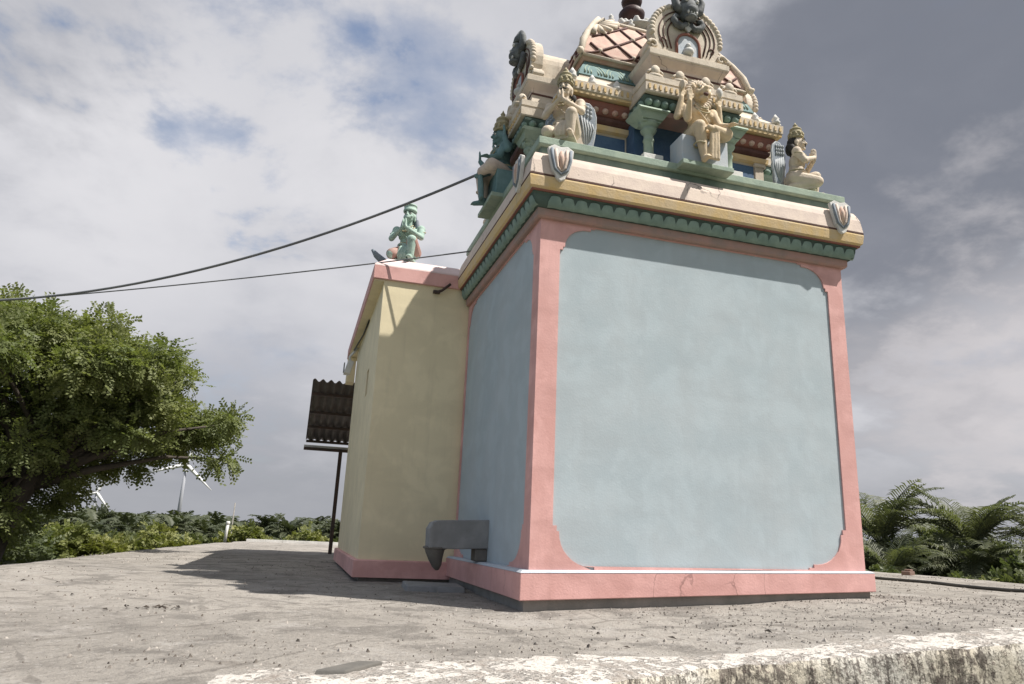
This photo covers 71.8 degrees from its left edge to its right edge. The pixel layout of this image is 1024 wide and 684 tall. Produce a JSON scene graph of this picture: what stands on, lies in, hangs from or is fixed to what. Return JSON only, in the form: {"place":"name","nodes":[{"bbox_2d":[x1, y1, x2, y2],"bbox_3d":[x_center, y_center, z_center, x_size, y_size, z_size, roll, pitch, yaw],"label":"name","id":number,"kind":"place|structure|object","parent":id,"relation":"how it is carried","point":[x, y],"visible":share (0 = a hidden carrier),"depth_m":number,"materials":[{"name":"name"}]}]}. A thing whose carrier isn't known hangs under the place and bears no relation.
{"place":"outdoors","nodes":[
{"label":"outdoors","id":0,"kind":"place"},
{"bbox_2d":[0,541,1023,683],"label":"terrace floor","id":1,"kind":"structure","parent":0,"point":[319,612],"depth_m":4.35,"materials":[{"name":"concrete"}]},
{"bbox_2d":[223,521,229,542],"bbox_3d":[-7.492,4.987,18.581,0.101,0.541,0.101,-6,-17,28],"label":"vent pipe","id":2,"kind":"object","parent":1,"relation":"on","point":[226,531],"visible":1,"depth_m":18.56,"materials":[{"name":"white plastic"}]},
{"bbox_2d":[246,539,337,544],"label":"rim kerb","id":3,"kind":"structure","parent":1,"relation":"on","point":[289,541],"depth_m":19.75,"materials":[{"name":"grey concrete"}]},
{"bbox_2d":[304,378,354,553],"bbox_3d":[-2.447,2.502,13.202,2.880,2.970,2.450,7,-16,-15],"label":"sheet canopy","id":4,"kind":"object","parent":1,"relation":"on","point":[330,410],"visible":0.28,"depth_m":13.43,"materials":[{"name":"metal"}]},
{"bbox_2d":[315,661,381,674],"bbox_3d":[-0.641,1.288,2.788,0.103,0.036,0.278,-6,-17,30],"label":"flat stone","id":5,"kind":"object","parent":1,"relation":"on","point":[345,668],"visible":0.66,"depth_m":2.76,"materials":[{"name":"grey stone"}]},
{"bbox_2d":[333,259,468,582],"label":"temple hall","id":6,"kind":"structure","parent":1,"relation":"on","point":[400,492],"depth_m":7.95,"materials":[{"name":"yellow paint"}]},
{"bbox_2d":[343,347,358,374],"bbox_3d":[-2.542,0.291,11.180,0.210,0.455,0.199,7,-16,-15],"label":"floodlight","id":7,"kind":"object","parent":6,"relation":"attached to","point":[348,368],"visible":1,"depth_m":11.07,"materials":[{"name":"grey metal"}]},
{"bbox_2d":[354,320,369,350],"bbox_3d":[-2.233,-0.065,10.451,0.037,0.091,1.703,8,-16,-18],"label":"lamp cable","id":8,"kind":"object","parent":6,"relation":"attached to","point":[362,335],"visible":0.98,"depth_m":10.19,"materials":[{"name":"black rubber"}]},
{"bbox_2d":[371,203,425,262],"bbox_3d":[-1.409,-1.326,8.759,0.718,0.811,0.472,-4,-16,22],"label":"monkey faced statue","id":9,"kind":"object","parent":6,"relation":"on","point":[409,231],"visible":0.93,"depth_m":8.62,"materials":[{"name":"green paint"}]},
{"bbox_2d":[12,562,814,648],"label":"dry leaves","id":10,"kind":"object","parent":1,"relation":"on","point":[165,607],"visible":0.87,"depth_m":4.34,"materials":[{"name":"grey plant"}]},
{"bbox_2d":[402,581,464,592],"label":"stone slab","id":11,"kind":"structure","parent":1,"relation":"on","point":[419,586],"depth_m":6.42,"materials":[{"name":"grey stone"}]},
{"bbox_2d":[205,627,1023,683],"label":"terrace wall","id":12,"kind":"structure","parent":1,"relation":"on","point":[995,655],"depth_m":3.29,"materials":[{"name":"white concrete"}]},
{"bbox_2d":[446,0,875,611],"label":"temple shrine","id":13,"kind":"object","parent":1,"relation":"on","point":[656,400],"visible":0.8,"depth_m":6.06,"materials":[{"name":"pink paint"}]},
{"bbox_2d":[0,174,474,300],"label":"overhead cable","id":14,"kind":"object","parent":13,"relation":"attached to","point":[277,248],"visible":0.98,"depth_m":7.96,"materials":[{"name":"black rubber"}]},
{"bbox_2d":[58,251,470,296],"bbox_3d":[-6.233,-0.672,8.838,11.652,0.819,0.016,0,-15,9],"label":"overhead cable","id":15,"kind":"object","parent":13,"relation":"attached to","point":[272,274],"visible":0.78,"depth_m":8.35,"materials":[{"name":"black rubber"}]},
{"bbox_2d":[423,520,488,569],"bbox_3d":[-0.516,1.832,6.401,0.580,0.457,0.220,7,-16,-15],"label":"stone spout","id":16,"kind":"object","parent":13,"relation":"attached to","point":[443,535],"visible":1,"depth_m":6.33,"materials":[{"name":"grey stone"}]},
{"bbox_2d":[470,111,512,219],"bbox_3d":[-0.122,-1.932,7.469,0.561,1.158,0.567,7,-16,-15],"label":"seated deity statue","id":17,"kind":"object","parent":13,"relation":"on","point":[493,175],"visible":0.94,"depth_m":7.26,"materials":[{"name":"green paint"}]},
{"bbox_2d":[541,68,596,145],"bbox_3d":[0.482,-2.129,6.428,0.494,0.840,0.498,-2,-16,17],"label":"winged statue","id":18,"kind":"object","parent":13,"relation":"on","point":[567,115],"visible":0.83,"depth_m":6.34,"materials":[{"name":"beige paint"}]},
{"bbox_2d":[670,79,737,178],"bbox_3d":[1.742,-2.003,6.579,0.517,0.992,0.536,7,-16,-15],"label":"lion headed statue","id":19,"kind":"object","parent":13,"relation":"on","point":[699,145],"visible":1,"depth_m":6.42,"materials":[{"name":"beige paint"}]},
{"bbox_2d":[770,123,823,191],"bbox_3d":[2.861,-1.834,7.105,0.491,0.829,0.488,-3,-16,21],"label":"winged statue","id":20,"kind":"object","parent":13,"relation":"on","point":[798,175],"visible":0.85,"depth_m":6.99,"materials":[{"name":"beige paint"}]},
{"bbox_2d":[875,576,1023,592],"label":"kerb","id":21,"kind":"object","parent":1,"relation":"on","point":[956,585],"visible":0.69,"depth_m":8.66,"materials":[{"name":"concrete"}]},
{"bbox_2d":[0,553,1023,668],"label":"gravel","id":22,"kind":"structure","parent":0,"point":[520,647],"depth_m":4.54,"materials":[{"name":"grey gravel"}]},
{"bbox_2d":[0,0,1023,548],"label":"sky","id":23,"kind":"structure","parent":0,"point":[141,140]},
{"bbox_2d":[901,569,914,575],"bbox_3d":[6.666,3.879,11.907,0.140,0.100,0.260,-12,-21,43],"label":"broken brick","id":24,"kind":"object","parent":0,"point":[910,572],"visible":0.95,"depth_m":11.84,"materials":[{"name":"orange brick"}]},
{"bbox_3d":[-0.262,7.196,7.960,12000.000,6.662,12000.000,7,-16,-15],"label":"land","id":25,"kind":"structure","parent":0,"visible":0},
{"bbox_2d":[0,548,12,564],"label":"green bush","id":26,"kind":"object","parent":25,"relation":"on","point":[5,562],"visible":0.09,"depth_m":11.40,"materials":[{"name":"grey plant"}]},
{"bbox_2d":[10,552,53,563],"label":"green bush","id":27,"kind":"object","parent":25,"relation":"on","point":[32,560],"visible":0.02,"depth_m":11.65,"materials":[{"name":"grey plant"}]},
{"bbox_2d":[3,504,65,563],"bbox_3d":[-9.671,3.673,12.548,2.934,2.132,2.803,-3,-16,21],"label":"green bush","id":28,"kind":"object","parent":25,"relation":"on","point":[31,546],"visible":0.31,"depth_m":13.07,"materials":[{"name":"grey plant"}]},
{"bbox_2d":[24,515,60,532],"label":"palm","id":29,"kind":"object","parent":25,"relation":"on","point":[37,523],"visible":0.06,"depth_m":43.78,"materials":[{"name":"green plant"}]},
{"bbox_2d":[39,514,71,520],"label":"palm","id":30,"kind":"object","parent":25,"relation":"on","point":[50,516],"visible":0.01,"depth_m":49.11,"materials":[{"name":"green plant"}]},
{"bbox_2d":[40,509,98,531],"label":"palm","id":31,"kind":"object","parent":25,"relation":"on","point":[80,515],"visible":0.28,"depth_m":44.41,"materials":[{"name":"green plant"}]},
{"bbox_2d":[35,527,131,538],"bbox_3d":[-16.317,7.984,27.130,4.264,1.695,3.743,-6,-17,29],"label":"green bush","id":32,"kind":"object","parent":25,"relation":"on","point":[96,532],"visible":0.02,"depth_m":27.72,"materials":[{"name":"green plant"}]},
{"bbox_2d":[34,518,138,558],"bbox_3d":[-9.223,4.670,15.174,2.468,1.754,2.234,7,-16,-15],"label":"green bush","id":33,"kind":"object","parent":25,"relation":"on","point":[83,543],"visible":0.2,"depth_m":14.85,"materials":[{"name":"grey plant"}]},
{"bbox_2d":[76,505,107,516],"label":"tree","id":34,"kind":"object","parent":25,"relation":"on","point":[98,510],"depth_m":86.81,"materials":[{"name":"green plant"}]},
{"bbox_2d":[78,484,106,507],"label":"wind turbine","id":35,"kind":"object","parent":25,"relation":"on","point":[97,494],"visible":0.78,"depth_m":845.26,"materials":[{"name":"white paint"}]},
{"bbox_2d":[63,517,125,533],"bbox_3d":[-23.518,11.561,39.241,3.205,3.676,3.106,-6,-17,30],"label":"palm","id":36,"kind":"object","parent":25,"relation":"on","point":[103,525],"visible":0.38,"depth_m":39.71,"materials":[{"name":"green plant"}]},
{"bbox_2d":[79,503,112,515],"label":"tree","id":37,"kind":"object","parent":25,"relation":"on","point":[106,509],"depth_m":87.83,"materials":[{"name":"green plant"}]},
{"bbox_2d":[81,508,125,524],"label":"palm","id":38,"kind":"object","parent":25,"relation":"on","point":[95,516],"visible":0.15,"depth_m":77.70,"materials":[{"name":"green plant"}]},
{"bbox_2d":[92,528,136,536],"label":"green bush","id":39,"kind":"object","parent":25,"relation":"on","point":[132,534],"visible":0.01,"depth_m":34.68,"materials":[{"name":"green plant"}]},
{"bbox_2d":[104,512,149,533],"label":"palm","id":40,"kind":"object","parent":25,"relation":"on","point":[131,523],"visible":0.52,"depth_m":49.54,"materials":[{"name":"green plant"}]},
{"bbox_2d":[0,282,254,563],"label":"shade tree","id":41,"kind":"object","parent":25,"relation":"on","point":[84,389],"visible":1,"depth_m":10.64,"materials":[{"name":"green plant"}]},
{"bbox_2d":[124,511,154,518],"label":"palm","id":42,"kind":"object","parent":25,"relation":"on","point":[148,512],"visible":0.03,"depth_m":98.87,"materials":[{"name":"green plant"}]},
{"bbox_2d":[128,513,179,533],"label":"palm","id":43,"kind":"object","parent":25,"relation":"on","point":[145,518],"visible":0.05,"depth_m":74.44,"materials":[{"name":"green plant"}]},
{"bbox_2d":[115,519,201,550],"bbox_3d":[-9.122,5.337,17.778,2.316,1.731,1.907,15,-20,-39],"label":"green bush","id":44,"kind":"object","parent":25,"relation":"on","point":[165,538],"visible":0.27,"depth_m":17.73,"materials":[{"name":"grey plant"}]},
{"bbox_2d":[136,531,202,546],"bbox_3d":[-11.221,6.825,22.880,2.843,1.434,2.495,7,-16,-15],"label":"green bush","id":45,"kind":"object","parent":25,"relation":"on","point":[190,535],"visible":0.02,"depth_m":22.90,"materials":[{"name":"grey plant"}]},
{"bbox_2d":[151,510,193,520],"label":"palm","id":46,"kind":"object","parent":25,"relation":"on","point":[176,512],"visible":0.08,"depth_m":98.89,"materials":[{"name":"green plant"}]},
{"bbox_2d":[145,514,201,535],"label":"palm","id":47,"kind":"object","parent":25,"relation":"on","point":[180,524],"visible":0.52,"depth_m":41.83,"materials":[{"name":"green plant"}]},
{"bbox_2d":[140,513,217,533],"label":"palm","id":48,"kind":"object","parent":25,"relation":"on","point":[175,518],"visible":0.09,"depth_m":54.55,"materials":[{"name":"green plant"}]},
{"bbox_2d":[149,451,210,511],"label":"wind turbine","id":49,"kind":"object","parent":25,"relation":"on","point":[194,472],"visible":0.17,"depth_m":712.38,"materials":[{"name":"white paint"}]},
{"bbox_2d":[169,513,213,521],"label":"palm","id":50,"kind":"object","parent":25,"relation":"on","point":[185,516],"visible":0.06,"depth_m":82.13,"materials":[{"name":"green plant"}]},
{"bbox_2d":[181,534,223,544],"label":"green bush","id":51,"kind":"object","parent":25,"relation":"on","point":[204,540],"visible":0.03,"depth_m":22.29,"materials":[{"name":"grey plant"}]},
{"bbox_2d":[176,517,232,538],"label":"palm","id":52,"kind":"object","parent":25,"relation":"on","point":[198,524],"visible":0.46,"depth_m":45.04,"materials":[{"name":"green plant"}]},
{"bbox_2d":[205,522,238,537],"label":"palm","id":53,"kind":"object","parent":25,"relation":"on","point":[223,527],"visible":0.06,"depth_m":72.26,"materials":[{"name":"green plant"}]},
{"bbox_2d":[206,511,250,527],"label":"palm","id":54,"kind":"object","parent":25,"relation":"on","point":[218,520],"visible":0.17,"depth_m":80.22,"materials":[{"name":"green plant"}]},
{"bbox_2d":[219,519,240,531],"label":"palm","id":55,"kind":"object","parent":25,"relation":"on","point":[236,524],"visible":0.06,"depth_m":76.72,"materials":[{"name":"green plant"}]},
{"bbox_2d":[231,503,235,533],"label":"utility pole","id":56,"kind":"object","parent":25,"relation":"on","point":[233,516],"visible":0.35,"depth_m":50.16,"materials":[{"name":"white metal"}]},
{"bbox_2d":[231,518,253,522],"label":"palm","id":57,"kind":"object","parent":25,"relation":"on","point":[243,521],"visible":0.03,"depth_m":84.52,"materials":[{"name":"green plant"}]},
{"bbox_2d":[212,519,278,542],"bbox_3d":[-8.382,6.620,22.454,2.475,1.968,2.482,7,-16,-15],"label":"green bush","id":58,"kind":"object","parent":25,"relation":"on","point":[247,532],"visible":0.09,"depth_m":22.33,"materials":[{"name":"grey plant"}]},
{"bbox_2d":[244,513,284,537],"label":"palm","id":59,"kind":"object","parent":25,"relation":"on","point":[265,521],"visible":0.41,"depth_m":47.12,"materials":[{"name":"green plant"}]},
{"bbox_2d":[263,513,312,539],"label":"palm","id":60,"kind":"object","parent":25,"relation":"on","point":[289,528],"visible":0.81,"depth_m":45.50,"materials":[{"name":"green plant"}]},
{"bbox_2d":[283,521,328,541],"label":"green bush","id":61,"kind":"object","parent":25,"relation":"on","point":[307,535],"visible":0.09,"depth_m":23.26,"materials":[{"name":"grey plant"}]},
{"bbox_2d":[295,516,329,523],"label":"palm","id":62,"kind":"object","parent":25,"relation":"on","point":[319,519],"visible":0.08,"depth_m":90.11,"materials":[{"name":"green plant"}]},
{"bbox_2d":[300,523,325,535],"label":"palm","id":63,"kind":"object","parent":25,"relation":"on","point":[315,528],"visible":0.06,"depth_m":55.59,"materials":[{"name":"green plant"}]},
{"bbox_2d":[306,518,337,526],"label":"palm","id":64,"kind":"object","parent":25,"relation":"on","point":[317,522],"visible":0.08,"depth_m":76.04,"materials":[{"name":"green plant"}]},
{"bbox_2d":[318,521,339,538],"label":"palm","id":65,"kind":"object","parent":25,"relation":"on","point":[326,530],"visible":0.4,"depth_m":44.80,"materials":[{"name":"green plant"}]},
{"bbox_2d":[325,520,339,537],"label":"palm","id":66,"kind":"object","parent":25,"relation":"on","point":[337,523],"visible":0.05,"depth_m":45.45,"materials":[{"name":"green plant"}]},
{"bbox_2d":[865,563,916,574],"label":"leafy shrub","id":67,"kind":"object","parent":25,"relation":"on","point":[878,568],"visible":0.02,"depth_m":17.00,"materials":[{"name":"green plant"}]},
{"bbox_2d":[863,526,945,570],"bbox_3d":[10.253,6.189,18.970,2.979,2.513,2.820,7,-16,-15],"label":"coconut palm","id":68,"kind":"object","parent":25,"relation":"on","point":[897,557],"visible":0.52,"depth_m":18.82,"materials":[{"name":"green plant"}]},
{"bbox_2d":[859,479,955,568],"bbox_3d":[10.918,6.075,20.933,3.852,3.832,3.645,0,-15,10],"label":"coconut palm","id":69,"kind":"object","parent":25,"relation":"on","point":[884,522],"visible":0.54,"depth_m":20.68,"materials":[{"name":"green plant"}]},
{"bbox_2d":[864,534,954,576],"bbox_3d":[11.402,6.837,20.875,4.266,2.359,3.019,1,-15,5],"label":"leafy shrub","id":70,"kind":"object","parent":25,"relation":"on","point":[928,572],"visible":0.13,"depth_m":20.10,"materials":[{"name":"green plant"}]},
{"bbox_2d":[898,525,988,575],"bbox_3d":[13.495,6.966,21.771,4.167,2.943,4.056,-9,-19,36],"label":"leafy shrub","id":71,"kind":"object","parent":25,"relation":"on","point":[940,530],"visible":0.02,"depth_m":22.06,"materials":[{"name":"green plant"}]},
{"bbox_2d":[898,506,996,547],"bbox_3d":[14.057,7.164,23.157,3.435,3.422,3.809,-1,-16,14],"label":"coconut palm","id":72,"kind":"object","parent":25,"relation":"on","point":[920,527],"visible":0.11,"depth_m":23.33,"materials":[{"name":"green plant"}]},
{"bbox_2d":[939,570,974,579],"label":"leafy shrub","id":73,"kind":"object","parent":25,"relation":"on","point":[955,574],"depth_m":15.10,"materials":[{"name":"green plant"}]},
{"bbox_2d":[904,529,1014,579],"bbox_3d":[12.272,6.308,19.078,2.980,2.541,2.491,7,-16,-15],"label":"coconut palm","id":74,"kind":"object","parent":25,"relation":"on","point":[981,554],"visible":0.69,"depth_m":19.07,"materials":[{"name":"green plant"}]},
{"bbox_2d":[905,485,1023,579],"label":"coconut palm","id":75,"kind":"object","parent":25,"relation":"on","point":[977,528],"visible":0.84,"depth_m":19.69,"materials":[{"name":"green plant"}]},
{"bbox_2d":[956,536,1023,576],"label":"leafy shrub","id":76,"kind":"object","parent":25,"relation":"on","point":[996,564],"visible":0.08,"depth_m":20.25,"materials":[{"name":"green plant"}]},
{"bbox_2d":[979,549,1023,583],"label":"leafy shrub","id":77,"kind":"object","parent":25,"relation":"on","point":[1013,572],"visible":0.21,"depth_m":14.58,"materials":[{"name":"green plant"}]},
{"bbox_2d":[991,538,1023,557],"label":"coconut palm","id":78,"kind":"object","parent":25,"relation":"on","point":[1019,551],"visible":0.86,"depth_m":18.50,"materials":[{"name":"green plant"}]},
{"bbox_2d":[994,514,1023,538],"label":"coconut palm","id":79,"kind":"object","parent":25,"relation":"on","point":[1014,531],"visible":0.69,"depth_m":19.62,"materials":[{"name":"green plant"}]}
]}

